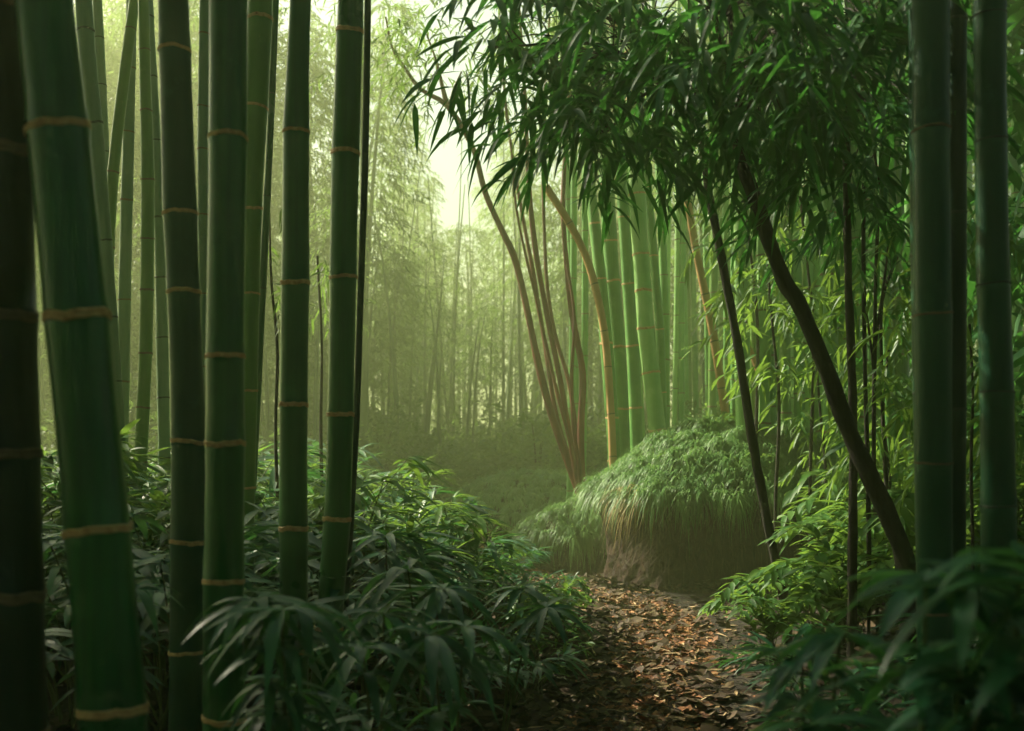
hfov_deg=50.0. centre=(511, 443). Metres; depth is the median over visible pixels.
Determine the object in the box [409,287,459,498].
bamboo tree
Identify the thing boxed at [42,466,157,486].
dwarf bamboo plant
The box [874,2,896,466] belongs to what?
bamboo stalk
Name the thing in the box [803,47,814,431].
bamboo stalk
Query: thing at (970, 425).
leafy sapling
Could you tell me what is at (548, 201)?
bamboo tree
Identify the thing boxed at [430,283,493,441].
bamboo tree
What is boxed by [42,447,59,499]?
dwarf bamboo plant
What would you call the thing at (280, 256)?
bamboo tree
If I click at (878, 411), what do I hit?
bamboo stalk
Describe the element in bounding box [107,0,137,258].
bamboo stalk
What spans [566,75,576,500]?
bamboo stalk
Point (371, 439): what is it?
forest shrub
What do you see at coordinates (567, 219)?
bamboo stalk
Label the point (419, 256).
bamboo tree
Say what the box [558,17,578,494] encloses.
bamboo stalk
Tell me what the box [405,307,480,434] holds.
bamboo tree
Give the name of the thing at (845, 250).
dark barked tree
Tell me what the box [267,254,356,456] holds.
bamboo tree
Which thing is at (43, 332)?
bamboo tree
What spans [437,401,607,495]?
forest shrub
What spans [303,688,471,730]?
dwarf bamboo plant
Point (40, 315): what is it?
bamboo tree
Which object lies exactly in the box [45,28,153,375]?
bamboo tree
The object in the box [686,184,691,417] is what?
bamboo stalk
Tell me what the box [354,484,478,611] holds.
dwarf bamboo plant
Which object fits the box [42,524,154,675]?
dwarf bamboo plant
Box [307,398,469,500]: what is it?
forest shrub
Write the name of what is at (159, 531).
dwarf bamboo plant
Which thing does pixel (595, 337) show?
bamboo tree
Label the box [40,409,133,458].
forest shrub
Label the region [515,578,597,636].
feather leaved plant
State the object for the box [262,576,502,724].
dwarf bamboo plant
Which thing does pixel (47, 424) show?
forest shrub
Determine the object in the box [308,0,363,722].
bamboo stalk
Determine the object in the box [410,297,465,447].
bamboo tree
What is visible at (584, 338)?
bamboo stalk
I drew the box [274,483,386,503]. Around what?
feather leaved plant
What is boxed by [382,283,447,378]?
bamboo tree
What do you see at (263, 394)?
bamboo tree
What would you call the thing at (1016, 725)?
broad leaved plant
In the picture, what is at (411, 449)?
forest shrub
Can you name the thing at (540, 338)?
bamboo tree
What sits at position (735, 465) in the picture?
feather leaved plant
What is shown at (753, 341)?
bamboo stalk
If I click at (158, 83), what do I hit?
bamboo tree
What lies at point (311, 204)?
bamboo tree
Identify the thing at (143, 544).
dwarf bamboo plant
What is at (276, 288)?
bamboo tree
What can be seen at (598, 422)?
bamboo tree
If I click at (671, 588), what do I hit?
crumbled earth
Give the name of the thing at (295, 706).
fan leaved plant
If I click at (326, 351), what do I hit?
bamboo tree
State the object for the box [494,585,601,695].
dwarf bamboo plant
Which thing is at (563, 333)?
bamboo tree
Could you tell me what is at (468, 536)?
dwarf bamboo plant
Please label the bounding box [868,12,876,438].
bamboo stalk
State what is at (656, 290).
bamboo stalk
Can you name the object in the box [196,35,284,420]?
bamboo tree
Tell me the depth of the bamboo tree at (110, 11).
24.37 m
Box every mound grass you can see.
[431,464,586,538]
[507,493,605,571]
[559,410,848,557]
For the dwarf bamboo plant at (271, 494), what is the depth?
6.82 m
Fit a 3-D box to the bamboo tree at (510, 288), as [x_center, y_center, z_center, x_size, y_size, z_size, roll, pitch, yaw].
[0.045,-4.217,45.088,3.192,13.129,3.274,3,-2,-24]
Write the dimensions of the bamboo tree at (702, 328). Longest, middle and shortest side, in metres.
11.985 x 3.504 x 3.319 m
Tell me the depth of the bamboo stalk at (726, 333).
14.46 m
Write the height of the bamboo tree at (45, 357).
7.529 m
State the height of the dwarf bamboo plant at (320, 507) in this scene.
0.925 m
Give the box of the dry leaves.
[517,573,766,730]
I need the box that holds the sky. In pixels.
[74,0,1023,437]
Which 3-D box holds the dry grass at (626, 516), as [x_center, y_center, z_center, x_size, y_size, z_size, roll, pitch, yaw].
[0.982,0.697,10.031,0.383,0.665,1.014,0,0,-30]
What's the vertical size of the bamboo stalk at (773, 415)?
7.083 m
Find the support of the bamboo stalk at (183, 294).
on the ground at (738, 684)
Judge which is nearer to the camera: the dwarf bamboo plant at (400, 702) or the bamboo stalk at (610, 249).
the dwarf bamboo plant at (400, 702)
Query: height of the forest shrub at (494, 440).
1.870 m
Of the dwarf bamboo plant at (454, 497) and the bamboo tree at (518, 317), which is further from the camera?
the bamboo tree at (518, 317)
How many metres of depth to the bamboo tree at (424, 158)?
42.84 m
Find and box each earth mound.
[523,505,606,574]
[597,430,832,588]
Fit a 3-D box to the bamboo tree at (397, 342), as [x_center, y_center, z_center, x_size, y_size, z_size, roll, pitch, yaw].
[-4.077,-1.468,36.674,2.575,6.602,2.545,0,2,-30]
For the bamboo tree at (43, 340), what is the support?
on the ground at (738, 684)
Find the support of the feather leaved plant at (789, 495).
on the ground at (738, 684)
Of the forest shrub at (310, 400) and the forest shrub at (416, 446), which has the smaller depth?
the forest shrub at (416, 446)
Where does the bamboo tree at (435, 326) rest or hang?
on the ground at (738, 684)
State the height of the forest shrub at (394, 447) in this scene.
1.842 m
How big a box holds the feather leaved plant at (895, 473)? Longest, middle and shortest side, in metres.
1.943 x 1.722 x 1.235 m
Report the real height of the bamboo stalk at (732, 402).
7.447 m
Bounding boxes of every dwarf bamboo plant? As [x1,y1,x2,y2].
[42,418,170,645]
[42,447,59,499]
[42,452,162,514]
[42,458,170,549]
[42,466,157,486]
[42,473,153,563]
[42,481,168,549]
[42,489,168,647]
[42,509,364,730]
[42,522,165,642]
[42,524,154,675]
[43,447,170,509]
[43,505,317,690]
[43,527,69,650]
[43,532,169,728]
[45,543,169,688]
[47,498,169,617]
[51,461,267,531]
[130,469,325,555]
[130,490,275,614]
[131,492,375,636]
[141,532,255,623]
[147,452,170,488]
[148,442,318,486]
[163,488,272,567]
[244,501,473,686]
[245,667,422,730]
[247,538,467,672]
[254,452,482,598]
[254,491,437,626]
[255,487,324,587]
[256,446,275,496]
[256,446,325,502]
[257,449,358,503]
[257,485,487,616]
[261,502,409,585]
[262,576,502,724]
[265,470,357,504]
[266,462,371,504]
[272,492,451,590]
[273,517,475,640]
[278,484,442,597]
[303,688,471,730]
[307,438,434,499]
[307,452,383,493]
[330,625,487,730]
[349,633,514,725]
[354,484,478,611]
[356,455,489,546]
[358,487,496,548]
[361,526,533,620]
[384,490,436,521]
[395,618,554,709]
[415,509,537,629]
[441,547,541,623]
[450,611,592,706]
[461,532,553,583]
[479,547,565,597]
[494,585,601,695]
[496,579,599,646]
[529,571,589,591]
[538,573,584,607]
[703,621,863,717]
[743,658,913,730]
[772,461,913,593]
[830,664,1023,730]
[844,624,1023,704]
[864,607,1023,649]
[872,532,1023,604]
[887,437,1023,518]
[903,412,1023,563]
[966,519,1023,607]
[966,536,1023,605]
[1016,458,1023,515]
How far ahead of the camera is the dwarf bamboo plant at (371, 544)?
5.69 m
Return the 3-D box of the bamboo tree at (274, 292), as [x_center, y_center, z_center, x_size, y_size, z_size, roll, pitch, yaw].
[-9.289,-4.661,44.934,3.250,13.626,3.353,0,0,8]
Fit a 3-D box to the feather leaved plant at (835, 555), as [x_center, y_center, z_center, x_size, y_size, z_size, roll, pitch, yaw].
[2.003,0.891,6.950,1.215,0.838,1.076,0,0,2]
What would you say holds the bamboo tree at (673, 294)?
on the ground at (738, 684)
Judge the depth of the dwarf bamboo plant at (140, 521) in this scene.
4.66 m
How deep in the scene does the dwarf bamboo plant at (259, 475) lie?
8.24 m
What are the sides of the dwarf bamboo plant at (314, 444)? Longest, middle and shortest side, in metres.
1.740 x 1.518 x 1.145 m
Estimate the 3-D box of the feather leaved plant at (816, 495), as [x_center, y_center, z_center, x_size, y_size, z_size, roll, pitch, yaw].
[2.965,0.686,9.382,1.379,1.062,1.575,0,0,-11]
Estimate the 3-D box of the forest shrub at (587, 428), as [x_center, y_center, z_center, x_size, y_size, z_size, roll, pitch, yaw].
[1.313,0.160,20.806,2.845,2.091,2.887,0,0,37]
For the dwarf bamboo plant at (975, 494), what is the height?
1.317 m
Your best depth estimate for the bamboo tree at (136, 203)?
19.56 m
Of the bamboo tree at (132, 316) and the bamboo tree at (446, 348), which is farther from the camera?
the bamboo tree at (446, 348)
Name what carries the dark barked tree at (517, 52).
on the ground at (738, 684)
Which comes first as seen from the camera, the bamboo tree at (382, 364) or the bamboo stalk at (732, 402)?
the bamboo stalk at (732, 402)
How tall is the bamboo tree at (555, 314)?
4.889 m
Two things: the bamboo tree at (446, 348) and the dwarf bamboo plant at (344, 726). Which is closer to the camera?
the dwarf bamboo plant at (344, 726)
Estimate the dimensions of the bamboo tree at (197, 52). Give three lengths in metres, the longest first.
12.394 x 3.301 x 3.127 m
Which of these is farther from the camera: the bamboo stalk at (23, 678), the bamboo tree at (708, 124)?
the bamboo tree at (708, 124)
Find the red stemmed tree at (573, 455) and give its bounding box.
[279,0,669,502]
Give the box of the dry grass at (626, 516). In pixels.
[591,484,664,551]
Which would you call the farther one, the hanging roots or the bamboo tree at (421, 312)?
the bamboo tree at (421, 312)
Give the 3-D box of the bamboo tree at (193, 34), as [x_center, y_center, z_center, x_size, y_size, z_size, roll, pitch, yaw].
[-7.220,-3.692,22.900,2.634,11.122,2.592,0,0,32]
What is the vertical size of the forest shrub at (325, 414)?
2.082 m
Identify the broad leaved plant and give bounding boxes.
[708,625,914,728]
[750,699,958,730]
[809,660,1023,730]
[822,559,1023,730]
[903,541,1023,730]
[911,636,1023,730]
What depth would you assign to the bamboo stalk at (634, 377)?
12.34 m
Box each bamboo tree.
[35,226,45,446]
[35,227,52,414]
[35,228,51,409]
[35,236,39,286]
[35,240,49,417]
[35,251,44,357]
[36,74,118,404]
[36,237,51,425]
[36,273,49,397]
[37,261,136,377]
[38,292,51,414]
[39,41,138,379]
[39,316,51,405]
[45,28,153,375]
[46,90,159,412]
[74,0,124,55]
[102,0,160,412]
[102,1,160,377]
[103,0,197,277]
[103,3,195,408]
[104,17,155,380]
[104,32,160,421]
[107,90,168,445]
[109,39,159,379]
[111,0,198,423]
[114,86,196,432]
[114,176,155,444]
[115,270,156,383]
[116,1,198,451]
[117,300,156,394]
[134,271,169,391]
[135,0,198,320]
[136,1,198,293]
[137,66,270,424]
[192,1,288,400]
[192,3,312,408]
[195,20,283,369]
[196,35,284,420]
[260,238,280,446]
[261,0,334,375]
[261,11,336,410]
[262,128,327,413]
[262,285,328,379]
[263,44,384,441]
[263,146,319,410]
[263,250,280,479]
[263,251,280,366]
[264,179,281,391]
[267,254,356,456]
[282,0,444,496]
[308,0,436,372]
[308,51,416,412]
[309,196,384,337]
[310,184,330,410]
[311,25,432,418]
[311,175,354,398]
[328,234,408,410]
[354,317,416,431]
[354,318,413,414]
[355,285,390,342]
[356,243,403,369]
[357,194,412,456]
[357,222,396,280]
[368,104,443,385]
[368,234,434,435]
[368,252,424,441]
[368,296,429,401]
[370,305,428,414]
[370,319,414,452]
[376,169,447,416]
[376,200,446,431]
[377,335,422,408]
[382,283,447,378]
[383,193,446,377]
[390,228,460,435]
[392,336,441,430]
[393,294,438,435]
[398,263,444,428]
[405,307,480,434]
[407,289,449,426]
[409,250,472,433]
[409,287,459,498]
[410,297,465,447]
[412,277,452,420]
[413,228,462,426]
[416,314,466,387]
[416,314,468,436]
[419,243,483,432]
[419,295,457,377]
[425,327,462,458]
[427,237,487,419]
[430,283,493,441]
[432,223,500,440]
[435,299,507,446]
[439,225,498,402]
[449,331,501,441]
[453,303,505,442]
[455,303,524,436]
[455,305,505,440]
[459,300,506,370]
[464,122,567,430]
[470,180,531,374]
[474,197,562,446]
[476,187,551,420]
[477,146,545,402]
[507,4,616,416]
[510,268,568,430]
[510,319,555,405]
[512,340,556,416]
[514,279,567,413]
[518,7,619,426]
[518,284,568,396]
[518,291,577,410]
[521,230,581,385]
[524,200,596,413]
[540,216,597,384]
[542,111,657,433]
[543,290,580,393]
[551,0,674,363]
[552,302,601,381]
[556,194,627,415]
[556,226,623,431]
[559,248,592,302]
[578,191,677,424]
[579,143,672,424]
[612,141,674,378]
[616,176,673,436]
[626,160,699,399]
[626,234,674,418]
[642,0,749,414]
[651,8,837,232]
[658,1,750,316]
[670,226,709,405]
[688,5,840,400]
[691,13,772,407]
[694,55,729,339]
[969,20,1023,395]
[972,42,1023,329]
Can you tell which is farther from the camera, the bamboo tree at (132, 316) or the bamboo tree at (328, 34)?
the bamboo tree at (328, 34)
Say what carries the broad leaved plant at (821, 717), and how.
on the ground at (738, 684)
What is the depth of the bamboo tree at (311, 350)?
17.68 m
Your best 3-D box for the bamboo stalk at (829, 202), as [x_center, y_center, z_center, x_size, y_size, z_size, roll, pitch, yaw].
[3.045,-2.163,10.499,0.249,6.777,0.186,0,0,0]
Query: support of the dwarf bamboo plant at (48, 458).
on the ground at (738, 684)
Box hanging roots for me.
[583,496,818,584]
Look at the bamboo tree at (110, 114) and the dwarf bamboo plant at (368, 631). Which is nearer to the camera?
the dwarf bamboo plant at (368, 631)
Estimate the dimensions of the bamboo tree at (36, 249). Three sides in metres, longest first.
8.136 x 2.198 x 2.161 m
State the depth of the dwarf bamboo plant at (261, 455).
9.69 m
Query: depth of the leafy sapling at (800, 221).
9.19 m
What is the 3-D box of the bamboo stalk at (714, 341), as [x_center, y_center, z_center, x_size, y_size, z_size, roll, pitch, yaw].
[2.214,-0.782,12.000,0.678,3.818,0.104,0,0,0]
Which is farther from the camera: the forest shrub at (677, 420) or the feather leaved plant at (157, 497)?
the forest shrub at (677, 420)
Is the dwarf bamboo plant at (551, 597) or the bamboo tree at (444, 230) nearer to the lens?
the dwarf bamboo plant at (551, 597)
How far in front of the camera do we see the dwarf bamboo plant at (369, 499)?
7.43 m
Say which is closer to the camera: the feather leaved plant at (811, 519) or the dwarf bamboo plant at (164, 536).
the dwarf bamboo plant at (164, 536)
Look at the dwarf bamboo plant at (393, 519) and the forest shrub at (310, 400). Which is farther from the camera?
the forest shrub at (310, 400)
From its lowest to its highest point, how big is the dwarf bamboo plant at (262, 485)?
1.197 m
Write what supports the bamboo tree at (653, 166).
on the ground at (738, 684)
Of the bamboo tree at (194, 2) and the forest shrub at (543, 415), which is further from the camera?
the forest shrub at (543, 415)
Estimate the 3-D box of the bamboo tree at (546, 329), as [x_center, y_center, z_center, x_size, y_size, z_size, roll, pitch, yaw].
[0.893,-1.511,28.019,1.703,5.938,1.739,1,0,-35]
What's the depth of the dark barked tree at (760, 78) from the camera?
4.60 m
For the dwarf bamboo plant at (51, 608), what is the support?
on the ground at (738, 684)
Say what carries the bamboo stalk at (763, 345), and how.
on the ground at (738, 684)
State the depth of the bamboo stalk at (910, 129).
3.70 m
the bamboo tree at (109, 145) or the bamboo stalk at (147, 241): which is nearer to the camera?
the bamboo stalk at (147, 241)
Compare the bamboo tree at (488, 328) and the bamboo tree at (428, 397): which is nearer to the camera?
the bamboo tree at (428, 397)
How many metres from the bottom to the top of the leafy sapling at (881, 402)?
2.503 m
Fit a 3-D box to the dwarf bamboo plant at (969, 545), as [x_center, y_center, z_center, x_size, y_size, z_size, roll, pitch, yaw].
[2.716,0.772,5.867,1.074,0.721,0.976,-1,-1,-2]
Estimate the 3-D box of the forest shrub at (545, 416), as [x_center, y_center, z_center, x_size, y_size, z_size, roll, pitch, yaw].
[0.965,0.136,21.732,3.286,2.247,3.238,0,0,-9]
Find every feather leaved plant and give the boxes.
[42,480,170,575]
[44,449,56,487]
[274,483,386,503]
[308,502,433,591]
[357,499,467,544]
[444,544,532,601]
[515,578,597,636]
[531,582,587,629]
[698,576,845,662]
[711,411,735,420]
[716,409,754,426]
[723,456,751,471]
[732,548,834,637]
[734,515,914,643]
[743,451,779,464]
[746,537,894,643]
[772,470,969,544]
[777,466,903,564]
[779,514,914,592]
[785,482,907,562]
[788,489,905,551]
[811,471,871,538]
[831,485,1023,586]
[848,460,1018,502]
[858,489,1023,587]
[904,451,1018,479]
[966,496,1023,569]
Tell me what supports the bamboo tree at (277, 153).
on the ground at (738, 684)
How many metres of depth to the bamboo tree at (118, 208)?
20.84 m
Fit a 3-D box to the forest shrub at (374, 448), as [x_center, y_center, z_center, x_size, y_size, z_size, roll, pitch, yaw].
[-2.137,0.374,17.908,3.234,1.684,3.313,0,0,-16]
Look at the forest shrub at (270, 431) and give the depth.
16.69 m
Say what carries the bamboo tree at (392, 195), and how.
on the ground at (738, 684)
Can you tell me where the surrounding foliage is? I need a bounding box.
[817,0,1023,495]
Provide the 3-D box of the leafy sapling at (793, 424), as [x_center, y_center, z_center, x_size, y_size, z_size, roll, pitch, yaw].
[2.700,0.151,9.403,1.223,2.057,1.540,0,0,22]
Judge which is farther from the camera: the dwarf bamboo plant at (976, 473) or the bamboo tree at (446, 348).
the bamboo tree at (446, 348)
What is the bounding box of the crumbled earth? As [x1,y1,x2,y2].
[597,566,800,593]
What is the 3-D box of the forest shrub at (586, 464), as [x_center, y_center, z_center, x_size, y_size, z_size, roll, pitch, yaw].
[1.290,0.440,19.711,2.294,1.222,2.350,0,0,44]
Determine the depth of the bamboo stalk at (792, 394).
13.94 m
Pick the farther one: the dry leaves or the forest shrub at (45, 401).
the forest shrub at (45, 401)
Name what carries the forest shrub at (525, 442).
on the ground at (738, 684)
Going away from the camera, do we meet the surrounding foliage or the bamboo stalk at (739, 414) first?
the surrounding foliage
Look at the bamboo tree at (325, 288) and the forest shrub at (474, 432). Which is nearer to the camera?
the bamboo tree at (325, 288)
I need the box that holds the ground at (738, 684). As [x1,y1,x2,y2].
[47,513,1020,730]
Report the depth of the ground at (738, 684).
6.13 m
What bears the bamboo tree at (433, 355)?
on the ground at (738, 684)
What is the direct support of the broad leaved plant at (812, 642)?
on the ground at (738, 684)
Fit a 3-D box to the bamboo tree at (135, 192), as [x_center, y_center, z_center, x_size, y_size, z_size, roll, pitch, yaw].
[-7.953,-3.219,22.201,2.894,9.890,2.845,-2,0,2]
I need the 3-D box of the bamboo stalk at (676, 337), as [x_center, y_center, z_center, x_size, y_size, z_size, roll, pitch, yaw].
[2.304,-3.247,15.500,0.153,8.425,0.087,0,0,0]
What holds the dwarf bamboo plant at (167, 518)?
on the ground at (738, 684)
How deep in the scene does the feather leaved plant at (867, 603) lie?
6.59 m
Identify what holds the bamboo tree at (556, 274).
on the ground at (738, 684)
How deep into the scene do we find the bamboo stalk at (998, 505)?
3.26 m
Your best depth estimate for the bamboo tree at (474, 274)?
41.24 m
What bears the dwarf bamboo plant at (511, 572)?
on the ground at (738, 684)
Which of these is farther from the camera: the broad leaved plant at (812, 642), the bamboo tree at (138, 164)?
the bamboo tree at (138, 164)
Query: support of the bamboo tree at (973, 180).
on the ground at (738, 684)
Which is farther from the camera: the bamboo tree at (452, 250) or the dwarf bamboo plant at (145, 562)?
the bamboo tree at (452, 250)
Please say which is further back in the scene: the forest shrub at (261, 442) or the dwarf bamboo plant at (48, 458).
the forest shrub at (261, 442)
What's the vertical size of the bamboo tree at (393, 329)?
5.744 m
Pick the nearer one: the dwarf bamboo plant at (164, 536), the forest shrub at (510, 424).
the dwarf bamboo plant at (164, 536)
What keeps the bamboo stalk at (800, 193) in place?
on the ground at (738, 684)
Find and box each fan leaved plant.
[43,539,181,646]
[180,592,372,730]
[218,676,365,730]
[301,608,439,730]
[337,558,504,730]
[346,527,437,681]
[373,620,536,730]
[413,500,514,621]
[471,583,598,730]
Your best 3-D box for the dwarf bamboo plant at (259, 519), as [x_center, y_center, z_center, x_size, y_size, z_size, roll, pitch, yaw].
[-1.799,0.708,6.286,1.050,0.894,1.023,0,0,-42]
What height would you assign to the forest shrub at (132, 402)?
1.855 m
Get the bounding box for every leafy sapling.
[266,209,313,587]
[309,256,376,486]
[677,191,831,569]
[701,264,863,611]
[736,196,909,555]
[758,349,897,551]
[775,345,913,592]
[787,171,974,634]
[802,213,976,631]
[824,245,974,591]
[846,187,1023,633]
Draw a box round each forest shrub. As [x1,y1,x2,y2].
[40,370,170,462]
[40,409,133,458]
[41,421,55,452]
[43,400,55,455]
[49,423,157,463]
[128,390,170,463]
[132,407,278,452]
[149,425,307,473]
[258,421,278,472]
[259,412,324,464]
[260,402,384,473]
[262,422,421,499]
[264,376,383,433]
[271,399,368,461]
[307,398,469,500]
[309,414,423,470]
[358,415,472,505]
[358,428,459,480]
[368,405,452,463]
[369,426,470,506]
[373,429,430,480]
[412,399,523,481]
[419,413,502,478]
[429,445,520,504]
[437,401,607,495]
[442,418,558,497]
[450,424,498,445]
[453,417,525,452]
[475,407,547,443]
[480,414,530,432]
[488,427,595,476]
[489,403,604,466]
[498,405,605,448]
[506,427,607,476]
[523,423,605,469]
[528,406,607,469]
[534,435,607,474]
[542,403,648,477]
[587,406,604,427]
[598,400,720,474]
[630,411,703,452]
[702,401,720,416]
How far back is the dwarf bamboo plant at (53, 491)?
6.63 m
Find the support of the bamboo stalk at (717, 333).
on the ground at (738, 684)
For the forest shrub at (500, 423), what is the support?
on the ground at (738, 684)
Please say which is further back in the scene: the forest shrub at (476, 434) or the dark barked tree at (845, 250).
the forest shrub at (476, 434)
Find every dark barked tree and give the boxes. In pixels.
[391,0,795,645]
[500,0,1023,663]
[698,0,1023,657]
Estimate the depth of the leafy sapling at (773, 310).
8.59 m
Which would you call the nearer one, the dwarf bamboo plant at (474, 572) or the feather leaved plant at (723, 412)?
the dwarf bamboo plant at (474, 572)
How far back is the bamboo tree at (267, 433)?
15.82 m
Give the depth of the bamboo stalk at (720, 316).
18.45 m
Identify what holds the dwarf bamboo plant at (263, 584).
on the ground at (738, 684)
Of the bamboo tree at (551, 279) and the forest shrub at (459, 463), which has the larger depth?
the bamboo tree at (551, 279)
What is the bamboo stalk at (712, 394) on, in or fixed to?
on the ground at (738, 684)
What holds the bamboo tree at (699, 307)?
on the ground at (738, 684)
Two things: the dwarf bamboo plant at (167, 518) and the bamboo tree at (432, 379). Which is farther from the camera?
the bamboo tree at (432, 379)
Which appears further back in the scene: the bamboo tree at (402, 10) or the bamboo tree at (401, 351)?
the bamboo tree at (401, 351)
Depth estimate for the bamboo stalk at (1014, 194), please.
12.46 m
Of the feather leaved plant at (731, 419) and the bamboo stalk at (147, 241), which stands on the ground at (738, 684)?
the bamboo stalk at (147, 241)
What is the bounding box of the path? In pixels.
[483,547,721,730]
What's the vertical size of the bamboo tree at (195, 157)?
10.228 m
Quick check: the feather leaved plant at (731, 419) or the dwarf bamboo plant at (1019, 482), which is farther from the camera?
the feather leaved plant at (731, 419)
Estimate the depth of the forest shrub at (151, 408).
17.37 m
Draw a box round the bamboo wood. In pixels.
[48,0,1023,441]
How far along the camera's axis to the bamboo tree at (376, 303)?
24.24 m
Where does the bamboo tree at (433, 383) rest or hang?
on the ground at (738, 684)
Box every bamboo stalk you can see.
[0,0,51,730]
[15,0,148,730]
[75,0,131,533]
[92,0,108,167]
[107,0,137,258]
[117,0,135,442]
[132,0,154,506]
[149,0,170,494]
[157,0,205,730]
[197,0,208,414]
[201,0,248,730]
[244,0,272,652]
[256,0,278,485]
[278,0,310,730]
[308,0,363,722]
[341,0,370,664]
[546,185,616,467]
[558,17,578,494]
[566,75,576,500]
[575,49,606,433]
[578,5,620,465]
[581,24,587,472]
[595,2,629,459]
[608,13,642,451]
[617,0,645,439]
[624,5,665,435]
[638,3,666,427]
[651,0,669,426]
[666,56,671,349]
[672,0,680,427]
[677,0,687,422]
[680,117,688,419]
[684,200,729,416]
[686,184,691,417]
[689,87,698,418]
[690,273,693,416]
[702,104,709,417]
[708,84,719,417]
[714,62,718,407]
[718,181,722,413]
[722,20,729,411]
[730,173,734,414]
[733,1,737,246]
[733,1,751,428]
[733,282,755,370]
[748,3,776,435]
[750,174,756,418]
[756,20,770,440]
[767,35,778,417]
[773,0,793,419]
[778,191,791,424]
[780,13,804,423]
[798,3,803,265]
[802,53,805,285]
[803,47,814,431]
[813,3,822,437]
[818,0,840,463]
[837,0,851,469]
[851,5,860,357]
[855,0,870,433]
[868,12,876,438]
[873,13,882,466]
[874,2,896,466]
[884,0,904,487]
[889,0,909,462]
[904,64,911,462]
[908,0,915,545]
[910,0,953,730]
[950,0,967,730]
[967,108,972,422]
[972,0,1019,730]
[1011,30,1022,442]
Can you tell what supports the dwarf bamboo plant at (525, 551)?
on the ground at (738, 684)
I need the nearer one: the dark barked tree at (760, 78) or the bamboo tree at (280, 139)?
the dark barked tree at (760, 78)
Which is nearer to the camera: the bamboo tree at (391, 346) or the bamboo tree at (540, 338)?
the bamboo tree at (391, 346)
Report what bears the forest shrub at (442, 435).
on the ground at (738, 684)
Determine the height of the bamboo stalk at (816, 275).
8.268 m
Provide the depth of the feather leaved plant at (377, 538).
6.62 m
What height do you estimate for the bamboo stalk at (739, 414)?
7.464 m
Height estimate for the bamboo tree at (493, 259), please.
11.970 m
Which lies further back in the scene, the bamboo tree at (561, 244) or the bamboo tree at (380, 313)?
the bamboo tree at (380, 313)
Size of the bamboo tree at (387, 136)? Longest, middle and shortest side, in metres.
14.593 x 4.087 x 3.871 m
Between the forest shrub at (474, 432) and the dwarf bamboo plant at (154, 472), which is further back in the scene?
the forest shrub at (474, 432)
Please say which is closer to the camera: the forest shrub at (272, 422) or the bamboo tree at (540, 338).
the forest shrub at (272, 422)
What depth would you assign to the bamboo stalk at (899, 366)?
10.44 m
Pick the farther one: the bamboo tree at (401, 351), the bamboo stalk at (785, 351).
the bamboo tree at (401, 351)
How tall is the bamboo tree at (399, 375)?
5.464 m
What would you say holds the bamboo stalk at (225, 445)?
on the ground at (738, 684)
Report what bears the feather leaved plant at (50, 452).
on the ground at (738, 684)
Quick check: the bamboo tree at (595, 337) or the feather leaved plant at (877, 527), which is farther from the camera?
the bamboo tree at (595, 337)
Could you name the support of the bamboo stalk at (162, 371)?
on the ground at (738, 684)
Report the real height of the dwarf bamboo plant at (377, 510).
1.123 m
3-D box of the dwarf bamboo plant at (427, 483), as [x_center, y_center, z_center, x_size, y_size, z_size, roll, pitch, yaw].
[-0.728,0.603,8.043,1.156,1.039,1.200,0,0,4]
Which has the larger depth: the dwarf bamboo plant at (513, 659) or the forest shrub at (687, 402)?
the forest shrub at (687, 402)
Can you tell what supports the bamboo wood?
on the ground at (738, 684)
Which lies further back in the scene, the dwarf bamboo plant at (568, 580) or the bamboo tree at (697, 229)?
the bamboo tree at (697, 229)
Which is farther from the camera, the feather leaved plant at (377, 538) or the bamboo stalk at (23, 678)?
the feather leaved plant at (377, 538)
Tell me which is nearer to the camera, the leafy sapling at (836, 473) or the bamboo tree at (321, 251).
the leafy sapling at (836, 473)
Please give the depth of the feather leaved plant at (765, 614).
6.64 m
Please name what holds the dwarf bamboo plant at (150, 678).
on the ground at (738, 684)
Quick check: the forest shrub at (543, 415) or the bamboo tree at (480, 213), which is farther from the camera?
the bamboo tree at (480, 213)
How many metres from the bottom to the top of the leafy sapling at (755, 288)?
3.449 m
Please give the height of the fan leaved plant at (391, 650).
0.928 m
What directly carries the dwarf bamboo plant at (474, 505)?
on the ground at (738, 684)
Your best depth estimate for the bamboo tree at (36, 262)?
14.73 m
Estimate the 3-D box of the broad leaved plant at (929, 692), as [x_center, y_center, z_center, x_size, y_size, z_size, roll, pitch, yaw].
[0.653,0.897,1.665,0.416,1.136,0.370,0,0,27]
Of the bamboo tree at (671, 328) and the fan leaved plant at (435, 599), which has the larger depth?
the bamboo tree at (671, 328)
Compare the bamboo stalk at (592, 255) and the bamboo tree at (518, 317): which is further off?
the bamboo tree at (518, 317)
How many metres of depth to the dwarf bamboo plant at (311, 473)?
6.80 m
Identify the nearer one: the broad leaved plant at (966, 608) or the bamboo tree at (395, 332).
the broad leaved plant at (966, 608)
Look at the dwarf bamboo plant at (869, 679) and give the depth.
4.52 m
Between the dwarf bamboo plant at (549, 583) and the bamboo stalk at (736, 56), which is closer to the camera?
the dwarf bamboo plant at (549, 583)
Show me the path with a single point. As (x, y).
(712, 687)
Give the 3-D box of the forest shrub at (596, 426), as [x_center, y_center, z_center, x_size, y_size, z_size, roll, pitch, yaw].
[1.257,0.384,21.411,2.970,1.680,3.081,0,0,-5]

